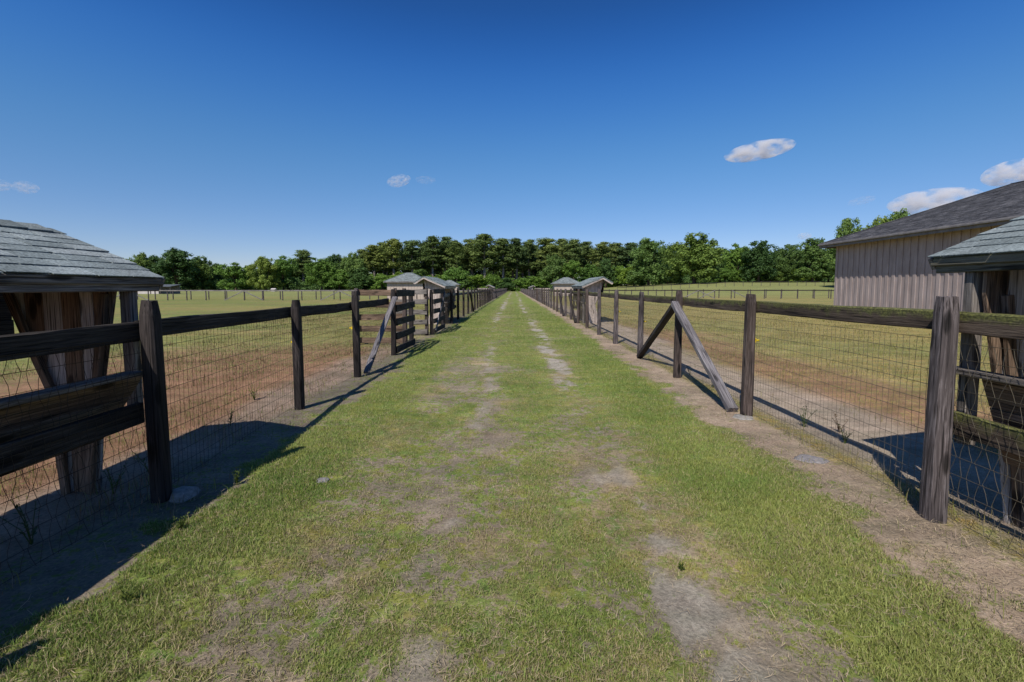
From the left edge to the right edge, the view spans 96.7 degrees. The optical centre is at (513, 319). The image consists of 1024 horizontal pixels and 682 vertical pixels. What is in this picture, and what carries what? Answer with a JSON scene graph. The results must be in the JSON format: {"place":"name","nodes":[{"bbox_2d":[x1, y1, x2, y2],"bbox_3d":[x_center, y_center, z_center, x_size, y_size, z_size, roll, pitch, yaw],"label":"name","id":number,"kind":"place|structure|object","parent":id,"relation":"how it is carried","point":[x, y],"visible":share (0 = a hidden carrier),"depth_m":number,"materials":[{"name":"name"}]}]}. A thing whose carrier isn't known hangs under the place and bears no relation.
{"place":"outdoors","nodes":[
{"label":"outdoors","id":0,"kind":"place"},
{"bbox_2d":[0,282,1023,678],"bbox_3d":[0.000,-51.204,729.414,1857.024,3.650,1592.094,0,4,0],"label":"ground","id":1,"kind":"structure","parent":0,"point":[50,584],"depth_m":5.23,"materials":[{"name":"soil"}]},
{"bbox_2d":[0,499,41,544],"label":"weed plant","id":2,"kind":"object","parent":1,"relation":"on","point":[25,523],"visible":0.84,"depth_m":2.83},
{"bbox_2d":[0,219,164,494],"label":"hay feeder","id":3,"kind":"object","parent":1,"relation":"on","point":[52,279],"visible":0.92,"depth_m":3.34,"materials":[{"name":"wood"}]},
{"bbox_2d":[103,463,127,493],"bbox_3d":[-3.121,1.244,3.547,0.187,0.271,0.107,-2,4,-23],"label":"weed plant","id":4,"kind":"object","parent":1,"relation":"on","point":[117,480],"visible":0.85,"depth_m":3.55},
{"bbox_2d":[129,252,155,271],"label":"oak tree","id":5,"kind":"object","parent":1,"relation":"on","point":[141,260],"visible":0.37,"depth_m":232.50,"materials":[{"name":"green plant"}]},
{"bbox_2d":[147,255,159,268],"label":"broadleaf tree","id":6,"kind":"object","parent":1,"relation":"on","point":[153,258],"visible":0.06,"depth_m":242.76,"materials":[{"name":"green plant"}]},
{"bbox_2d":[150,284,180,293],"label":"open shelter","id":7,"kind":"object","parent":1,"relation":"on","point":[171,286],"visible":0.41,"depth_m":112.35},
{"bbox_2d":[148,247,204,287],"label":"broadleaf tree","id":8,"kind":"object","parent":1,"relation":"on","point":[181,269],"visible":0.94,"depth_m":200.71,"materials":[{"name":"green plant"}]},
{"bbox_2d":[0,289,396,584],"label":"wire fence","id":9,"kind":"object","parent":1,"relation":"on","point":[149,329],"visible":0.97,"depth_m":3.37,"materials":[{"name":"brown"}]},
{"bbox_2d":[188,255,214,289],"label":"oak tree","id":10,"kind":"object","parent":1,"relation":"on","point":[206,269],"visible":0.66,"depth_m":212.70,"materials":[{"name":"green plant"}]},
{"bbox_2d":[208,263,226,289],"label":"broadleaf tree","id":11,"kind":"object","parent":1,"relation":"on","point":[219,276],"visible":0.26,"depth_m":221.22,"materials":[{"name":"green plant"}]},
{"bbox_2d":[213,262,254,289],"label":"young tree","id":12,"kind":"object","parent":1,"relation":"on","point":[236,275],"visible":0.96,"depth_m":201.75,"materials":[{"name":"green plant"}]},
{"bbox_2d":[245,256,285,289],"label":"oak tree","id":13,"kind":"object","parent":1,"relation":"on","point":[265,274],"visible":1,"depth_m":200.98,"materials":[{"name":"green plant"}]},
{"bbox_2d":[268,256,298,289],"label":"young tree","id":14,"kind":"object","parent":1,"relation":"on","point":[286,266],"visible":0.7,"depth_m":212.59,"materials":[{"name":"green plant"}]},
{"bbox_2d":[116,290,473,299],"bbox_3d":[-30.621,-3.014,57.875,51.372,1.651,0.243,0,4,0],"label":"rail fence","id":15,"kind":"object","parent":1,"relation":"on","point":[339,291],"visible":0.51,"depth_m":57.77,"materials":[{"name":"brown wood"}]},
{"bbox_2d":[284,263,307,282],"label":"broadleaf tree","id":16,"kind":"object","parent":1,"relation":"on","point":[295,274],"visible":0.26,"depth_m":243.61,"materials":[{"name":"green plant"}]},
{"bbox_2d":[119,289,475,299],"bbox_3d":[-33.059,-3.307,62.097,56.254,1.675,0.182,0,4,0],"label":"rail fence","id":17,"kind":"object","parent":1,"relation":"on","point":[227,299],"visible":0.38,"depth_m":62.08,"materials":[{"name":"wood"}]},
{"bbox_2d":[291,249,312,289],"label":"pine tree","id":18,"kind":"object","parent":1,"relation":"on","point":[304,255],"visible":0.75,"depth_m":222.12,"materials":[{"name":"green plant"}]},
{"bbox_2d":[303,257,338,289],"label":"young tree","id":19,"kind":"object","parent":1,"relation":"on","point":[318,269],"visible":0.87,"depth_m":201.19,"materials":[{"name":"green plant"}]},
{"bbox_2d":[323,254,340,289],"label":"broadleaf tree","id":20,"kind":"object","parent":1,"relation":"on","point":[335,258],"visible":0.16,"depth_m":212.56,"materials":[{"name":"green plant"}]},
{"bbox_2d":[323,269,353,289],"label":"young tree","id":21,"kind":"object","parent":1,"relation":"on","point":[338,277],"visible":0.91,"depth_m":200.91,"materials":[{"name":"green plant"}]},
{"bbox_2d":[336,252,365,289],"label":"oak tree","id":22,"kind":"object","parent":1,"relation":"on","point":[351,261],"visible":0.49,"depth_m":206.96,"materials":[{"name":"green plant"}]},
{"bbox_2d":[346,267,374,289],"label":"broadleaf tree","id":23,"kind":"object","parent":1,"relation":"on","point":[362,280],"visible":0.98,"depth_m":201.54,"materials":[{"name":"green plant"}]},
{"bbox_2d":[357,249,371,272],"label":"pine tree","id":24,"kind":"object","parent":1,"relation":"on","point":[360,251],"visible":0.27,"depth_m":222.08,"materials":[{"name":"green plant"}]},
{"bbox_2d":[360,244,385,278],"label":"pine tree","id":25,"kind":"object","parent":1,"relation":"on","point":[370,253],"visible":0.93,"depth_m":211.79,"materials":[{"name":"green plant"}]},
{"bbox_2d":[367,273,390,289],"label":"young tree","id":26,"kind":"object","parent":1,"relation":"on","point":[381,277],"visible":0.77,"depth_m":201.50,"materials":[{"name":"green plant"}]},
{"bbox_2d":[372,242,387,288],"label":"pine tree","id":27,"kind":"object","parent":1,"relation":"on","point":[384,262],"visible":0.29,"depth_m":224.75,"materials":[{"name":"green plant"}]},
{"bbox_2d":[354,288,407,342],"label":"board gate","id":28,"kind":"structure","parent":1,"relation":"on","point":[380,316],"depth_m":12.81,"materials":[{"name":"wood"}]},
{"bbox_2d":[376,238,406,274],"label":"pine tree","id":29,"kind":"object","parent":1,"relation":"on","point":[395,246],"visible":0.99,"depth_m":211.92,"materials":[{"name":"green plant"}]},
{"bbox_2d":[397,250,410,272],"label":"pine tree","id":30,"kind":"object","parent":1,"relation":"on","point":[404,269],"visible":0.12,"depth_m":246.32,"materials":[{"name":"green plant"}]},
{"bbox_2d":[395,290,414,354],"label":"board gate","id":31,"kind":"structure","parent":1,"relation":"on","point":[410,318],"depth_m":11.68,"materials":[{"name":"wood"}]},
{"bbox_2d":[383,272,428,299],"bbox_3d":[-14.623,-4.638,63.831,5.918,3.940,5.122,0,4,0],"label":"run in shed","id":32,"kind":"object","parent":1,"relation":"on","point":[406,280],"visible":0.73,"depth_m":61.75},
{"bbox_2d":[398,240,423,272],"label":"pine tree","id":33,"kind":"object","parent":1,"relation":"on","point":[410,250],"visible":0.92,"depth_m":216.06,"materials":[{"name":"green plant"}]},
{"bbox_2d":[394,288,428,335],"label":"board gate","id":34,"kind":"structure","parent":1,"relation":"on","point":[425,322],"depth_m":15.22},
{"bbox_2d":[413,269,427,276],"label":"broadleaf tree","id":35,"kind":"object","parent":1,"relation":"on","point":[421,272],"visible":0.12,"depth_m":203.31,"materials":[{"name":"green plant"}]},
{"bbox_2d":[414,243,431,270],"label":"pine tree","id":36,"kind":"object","parent":1,"relation":"on","point":[428,267],"visible":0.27,"depth_m":226.72,"materials":[{"name":"green plant"}]},
{"bbox_2d":[417,235,446,276],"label":"pine tree","id":37,"kind":"object","parent":1,"relation":"on","point":[434,251],"visible":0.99,"depth_m":211.90,"materials":[{"name":"green plant"}]},
{"bbox_2d":[413,276,455,324],"bbox_3d":[-3.596,-0.918,21.338,1.409,2.158,3.740,0,4,0],"label":"hay feeder","id":38,"kind":"object","parent":1,"relation":"on","point":[430,283],"visible":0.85,"depth_m":19.82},
{"bbox_2d":[429,289,445,334],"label":"board gate","id":39,"kind":"structure","parent":1,"relation":"on","point":[441,310],"depth_m":16.10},
{"bbox_2d":[436,236,451,275],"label":"pine tree","id":40,"kind":"object","parent":1,"relation":"on","point":[446,243],"visible":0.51,"depth_m":218.23,"materials":[{"name":"green plant"}]},
{"bbox_2d":[440,239,466,279],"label":"pine tree","id":41,"kind":"object","parent":1,"relation":"on","point":[456,253],"visible":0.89,"depth_m":211.56,"materials":[{"name":"green plant"}]},
{"bbox_2d":[441,266,468,289],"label":"young tree","id":42,"kind":"object","parent":1,"relation":"on","point":[452,273],"visible":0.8,"depth_m":201.56,"materials":[{"name":"green plant"}]},
{"bbox_2d":[439,288,491,325],"bbox_3d":[-2.782,-1.757,37.967,0.295,1.776,40.130,0,4,0],"label":"wire fence","id":43,"kind":"object","parent":1,"relation":"on","point":[482,300],"visible":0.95,"depth_m":27.54,"materials":[{"name":"silver metal"}]},
{"bbox_2d":[456,273,475,289],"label":"broadleaf tree","id":44,"kind":"object","parent":1,"relation":"on","point":[467,282],"visible":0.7,"depth_m":202.68,"materials":[{"name":"green plant"}]},
{"bbox_2d":[459,238,482,289],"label":"pine tree","id":45,"kind":"object","parent":1,"relation":"on","point":[468,250],"visible":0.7,"depth_m":220.81,"materials":[{"name":"green plant"}]},
{"bbox_2d":[465,274,490,290],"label":"young tree","id":46,"kind":"object","parent":1,"relation":"on","point":[477,283],"visible":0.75,"depth_m":201.59,"materials":[{"name":"green plant"}]},
{"bbox_2d":[469,233,499,276],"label":"pine tree","id":47,"kind":"object","parent":1,"relation":"on","point":[484,240],"visible":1,"depth_m":211.70,"materials":[{"name":"green plant"}]},
{"bbox_2d":[480,274,502,287],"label":"young tree","id":48,"kind":"object","parent":1,"relation":"on","point":[495,279],"visible":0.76,"depth_m":202.22,"materials":[{"name":"green plant"}]},
{"bbox_2d":[197,266,790,290],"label":"woodland","id":49,"kind":"object","parent":1,"relation":"on","point":[499,273],"visible":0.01,"depth_m":264.01,"materials":[{"name":"green plant"}]},
{"bbox_2d":[487,247,502,275],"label":"pine tree","id":50,"kind":"object","parent":1,"relation":"on","point":[492,269],"visible":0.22,"depth_m":246.16,"materials":[{"name":"green plant"}]},
{"bbox_2d":[493,288,506,299],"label":"wire fence","id":51,"kind":"object","parent":1,"relation":"on","point":[497,293],"visible":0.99,"depth_m":84.58,"materials":[{"name":"silver metal"}]},
{"bbox_2d":[170,274,833,290],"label":"undergrowth","id":52,"kind":"object","parent":1,"relation":"on","point":[315,286],"visible":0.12,"depth_m":216.56,"materials":[{"name":"green plant"}]},
{"bbox_2d":[486,238,517,277],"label":"pine tree","id":53,"kind":"object","parent":1,"relation":"on","point":[503,246],"visible":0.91,"depth_m":216.28,"materials":[{"name":"green plant"}]},
{"bbox_2d":[495,277,516,289],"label":"broadleaf tree","id":54,"kind":"object","parent":1,"relation":"on","point":[505,283],"visible":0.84,"depth_m":201.48,"materials":[{"name":"green plant"}]},
{"bbox_2d":[0,291,1023,681],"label":"lane","id":55,"kind":"structure","parent":1,"relation":"on","point":[708,607],"depth_m":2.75,"materials":[{"name":"plant"}]},
{"bbox_2d":[119,581,136,603],"bbox_3d":[-1.953,1.403,2.312,0.082,0.115,0.065,-2,4,-26],"label":"weed plant","id":56,"kind":"object","parent":55,"relation":"on","point":[130,597],"visible":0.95,"depth_m":2.31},
{"bbox_2d":[173,512,189,529],"bbox_3d":[-2.190,1.349,2.997,0.102,0.133,0.076,-1,4,-17],"label":"weed plant","id":57,"kind":"object","parent":55,"relation":"on","point":[181,524],"visible":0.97,"depth_m":3.00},
{"bbox_2d":[1,329,1023,681],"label":"straw","id":58,"kind":"object","parent":55,"relation":"on","point":[781,667],"visible":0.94,"depth_m":2.47,"materials":[{"name":"beige plant"}]},
{"bbox_2d":[504,238,529,286],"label":"pine tree","id":59,"kind":"object","parent":1,"relation":"on","point":[520,251],"visible":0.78,"depth_m":221.66,"materials":[{"name":"green plant"}]},
{"bbox_2d":[508,278,532,290],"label":"young tree","id":60,"kind":"object","parent":1,"relation":"on","point":[518,281],"visible":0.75,"depth_m":202.45,"materials":[{"name":"green plant"}]},
{"bbox_2d":[512,246,538,277],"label":"pine tree","id":61,"kind":"object","parent":1,"relation":"on","point":[523,270],"visible":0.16,"depth_m":244.42,"materials":[{"name":"green plant"}]},
{"bbox_2d":[521,288,534,298],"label":"wire fence","id":62,"kind":"object","parent":1,"relation":"on","point":[530,293],"visible":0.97,"depth_m":82.34,"materials":[{"name":"silver metal"}]},
{"bbox_2d":[520,239,540,277],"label":"pine tree","id":63,"kind":"object","parent":1,"relation":"on","point":[531,260],"visible":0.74,"depth_m":231.75,"materials":[{"name":"green plant"}]},
{"bbox_2d":[520,276,550,289],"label":"young tree","id":64,"kind":"object","parent":1,"relation":"on","point":[536,282],"visible":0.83,"depth_m":201.54,"materials":[{"name":"green plant"}]},
{"bbox_2d":[533,248,543,271],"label":"pine tree","id":65,"kind":"object","parent":1,"relation":"on","point":[539,268],"visible":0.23,"depth_m":248.39,"materials":[{"name":"green plant"}]},
{"bbox_2d":[534,237,563,284],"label":"pine tree","id":66,"kind":"object","parent":1,"relation":"on","point":[546,247],"visible":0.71,"depth_m":216.54,"materials":[{"name":"green plant"}]},
{"bbox_2d":[536,254,567,289],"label":"broadleaf tree","id":67,"kind":"object","parent":1,"relation":"on","point":[552,270],"visible":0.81,"depth_m":201.85,"materials":[{"name":"green plant"}]},
{"bbox_2d":[545,238,570,273],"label":"pine tree","id":68,"kind":"object","parent":1,"relation":"on","point":[560,242],"visible":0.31,"depth_m":226.38,"materials":[{"name":"green plant"}]},
{"bbox_2d":[550,277,578,295],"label":"run in shed","id":69,"kind":"object","parent":1,"relation":"on","point":[564,283],"visible":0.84,"depth_m":89.68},
{"bbox_2d":[558,260,581,281],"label":"young tree","id":70,"kind":"object","parent":1,"relation":"on","point":[573,267],"visible":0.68,"depth_m":201.80,"materials":[{"name":"green plant"}]},
{"bbox_2d":[561,239,585,278],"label":"pine tree","id":71,"kind":"object","parent":1,"relation":"on","point":[574,247],"visible":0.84,"depth_m":215.80,"materials":[{"name":"green plant"}]},
{"bbox_2d":[572,241,597,267],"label":"pine tree","id":72,"kind":"object","parent":1,"relation":"on","point":[587,253],"visible":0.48,"depth_m":226.35,"materials":[{"name":"green plant"}]},
{"bbox_2d":[579,264,601,281],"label":"young tree","id":73,"kind":"object","parent":1,"relation":"on","point":[587,272],"visible":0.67,"depth_m":201.76,"materials":[{"name":"green plant"}]},
{"bbox_2d":[572,276,612,322],"bbox_3d":[3.716,-0.968,22.036,1.408,2.158,3.740,0,4,0],"label":"hay feeder","id":74,"kind":"object","parent":1,"relation":"on","point":[595,284],"visible":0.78,"depth_m":20.49,"materials":[{"name":"wood"}]},
{"bbox_2d":[588,241,615,266],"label":"pine tree","id":75,"kind":"object","parent":1,"relation":"on","point":[602,247],"visible":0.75,"depth_m":216.97,"materials":[{"name":"green plant"}]},
{"bbox_2d":[597,257,617,287],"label":"broadleaf tree","id":76,"kind":"object","parent":1,"relation":"on","point":[607,271],"visible":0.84,"depth_m":201.67,"materials":[{"name":"green plant"}]},
{"bbox_2d":[607,242,623,269],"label":"pine tree","id":77,"kind":"object","parent":1,"relation":"on","point":[615,246],"visible":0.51,"depth_m":231.00,"materials":[{"name":"green plant"}]},
{"bbox_2d":[607,265,632,286],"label":"young tree","id":78,"kind":"object","parent":1,"relation":"on","point":[619,269],"visible":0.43,"depth_m":202.58,"materials":[{"name":"green plant"}]},
{"bbox_2d":[615,242,638,284],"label":"pine tree","id":79,"kind":"object","parent":1,"relation":"on","point":[629,246],"visible":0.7,"depth_m":221.80,"materials":[{"name":"green plant"}]},
{"bbox_2d":[618,264,646,285],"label":"young tree","id":80,"kind":"object","parent":1,"relation":"on","point":[624,271],"visible":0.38,"depth_m":183.11,"materials":[{"name":"green plant"}]},
{"bbox_2d":[625,237,667,285],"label":"oak tree","id":81,"kind":"object","parent":1,"relation":"on","point":[646,261],"visible":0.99,"depth_m":170.01,"materials":[{"name":"green plant"}]},
{"bbox_2d":[658,245,686,282],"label":"broadleaf tree","id":82,"kind":"object","parent":1,"relation":"on","point":[664,259],"visible":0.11,"depth_m":202.81,"materials":[{"name":"green plant"}]},
{"bbox_2d":[659,232,724,283],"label":"oak tree","id":83,"kind":"object","parent":1,"relation":"on","point":[700,257],"visible":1,"depth_m":155.37,"materials":[{"name":"green plant"}]},
{"bbox_2d":[562,289,828,297],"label":"rail fence","id":84,"kind":"object","parent":1,"relation":"on","point":[719,292],"visible":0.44,"depth_m":70.76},
{"bbox_2d":[567,289,833,298],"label":"rail fence","id":85,"kind":"object","parent":1,"relation":"on","point":[797,290],"visible":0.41,"depth_m":66.67,"materials":[{"name":"brown wood"}]},
{"bbox_2d":[704,247,734,282],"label":"broadleaf tree","id":86,"kind":"object","parent":1,"relation":"on","point":[721,265],"visible":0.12,"depth_m":200.67,"materials":[{"name":"green plant"}]},
{"bbox_2d":[710,268,738,282],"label":"bush","id":87,"kind":"object","parent":1,"relation":"on","point":[725,273],"visible":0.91,"depth_m":181.57,"materials":[{"name":"green plant"}]},
{"bbox_2d":[617,281,834,287],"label":"rail fence","id":88,"kind":"object","parent":1,"relation":"on","point":[743,282],"visible":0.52,"depth_m":131.44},
{"bbox_2d":[721,244,750,282],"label":"young tree","id":89,"kind":"object","parent":1,"relation":"on","point":[735,257],"visible":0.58,"depth_m":187.20,"materials":[{"name":"green plant"}]},
{"bbox_2d":[736,267,764,282],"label":"young tree","id":90,"kind":"object","parent":1,"relation":"on","point":[741,279],"visible":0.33,"depth_m":182.35,"materials":[{"name":"green plant"}]},
{"bbox_2d":[739,240,780,282],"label":"broadleaf tree","id":91,"kind":"object","parent":1,"relation":"on","point":[759,257],"visible":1,"depth_m":176.52,"materials":[{"name":"green plant"}]},
{"bbox_2d":[760,268,784,282],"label":"broadleaf tree","id":92,"kind":"object","parent":1,"relation":"on","point":[778,277],"visible":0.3,"depth_m":181.36,"materials":[{"name":"green plant"}]},
{"bbox_2d":[764,247,792,282],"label":"oak tree","id":93,"kind":"object","parent":1,"relation":"on","point":[780,252],"visible":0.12,"depth_m":201.54,"materials":[{"name":"green plant"}]},
{"bbox_2d":[535,288,1023,555],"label":"wire fence","id":94,"kind":"object","parent":1,"relation":"on","point":[946,320],"visible":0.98,"depth_m":3.78,"materials":[{"name":"grey metal"}]},
{"bbox_2d":[774,244,807,282],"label":"oak tree","id":95,"kind":"object","parent":1,"relation":"on","point":[788,252],"visible":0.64,"depth_m":192.57,"materials":[{"name":"green plant"}]},
{"bbox_2d":[789,267,816,282],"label":"young tree","id":96,"kind":"object","parent":1,"relation":"on","point":[802,278],"visible":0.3,"depth_m":183.51,"materials":[{"name":"green plant"}]},
{"bbox_2d":[799,405,817,426],"bbox_3d":[3.368,1.114,5.225,0.113,0.296,0.202,-2,4,-21],"label":"weed plant","id":97,"kind":"object","parent":1,"relation":"on","point":[804,421],"visible":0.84,"depth_m":5.25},
{"bbox_2d":[794,454,829,463],"bbox_3d":[2.777,1.310,4.247,0.266,0.024,0.248,-3,5,-36],"label":"flat stone","id":98,"kind":"object","parent":1,"relation":"on","point":[814,460],"visible":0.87,"depth_m":4.23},
{"bbox_2d":[792,237,834,280],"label":"broadleaf tree","id":99,"kind":"object","parent":1,"relation":"on","point":[812,260],"visible":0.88,"depth_m":176.53,"materials":[{"name":"green plant"}]},
{"bbox_2d":[814,256,834,280],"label":"broadleaf tree","id":100,"kind":"object","parent":1,"relation":"on","point":[826,277],"visible":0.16,"depth_m":176.67,"materials":[{"name":"green plant"}]},
{"bbox_2d":[824,217,863,280],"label":"oak tree","id":101,"kind":"object","parent":1,"relation":"on","point":[846,228],"visible":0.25,"depth_m":119.28,"materials":[{"name":"green plant"}]},
{"bbox_2d":[838,424,852,443],"bbox_3d":[3.417,1.190,4.677,0.115,0.221,0.125,-1,4,-20],"label":"weed plant","id":102,"kind":"object","parent":1,"relation":"on","point":[844,439],"visible":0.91,"depth_m":4.69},
{"bbox_2d":[863,215,890,229],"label":"oak tree","id":103,"kind":"object","parent":1,"relation":"on","point":[877,221],"depth_m":124.25,"materials":[{"name":"green plant"}]},
{"bbox_2d":[879,208,910,223],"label":"oak tree","id":104,"kind":"object","parent":1,"relation":"on","point":[901,213],"visible":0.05,"depth_m":127.98,"materials":[{"name":"green plant"}]},
{"bbox_2d":[818,181,1023,310],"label":"barn","id":105,"kind":"structure","parent":1,"relation":"on","point":[887,264],"depth_m":21.91,"materials":[{"name":"wood"}]},
{"bbox_2d":[927,215,1023,526],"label":"hay feeder","id":106,"kind":"object","parent":1,"relation":"on","point":[990,263],"visible":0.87,"depth_m":3.02,"materials":[{"name":"wood"}]},
{"bbox_2d":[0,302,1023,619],"bbox_3d":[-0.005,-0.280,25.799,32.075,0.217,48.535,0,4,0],"label":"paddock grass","id":107,"kind":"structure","parent":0,"point":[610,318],"depth_m":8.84,"materials":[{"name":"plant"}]},
{"bbox_2d":[0,0,1023,284],"label":"sky","id":108,"kind":"structure","parent":0,"point":[228,132],"materials":[{"name":"blue"}]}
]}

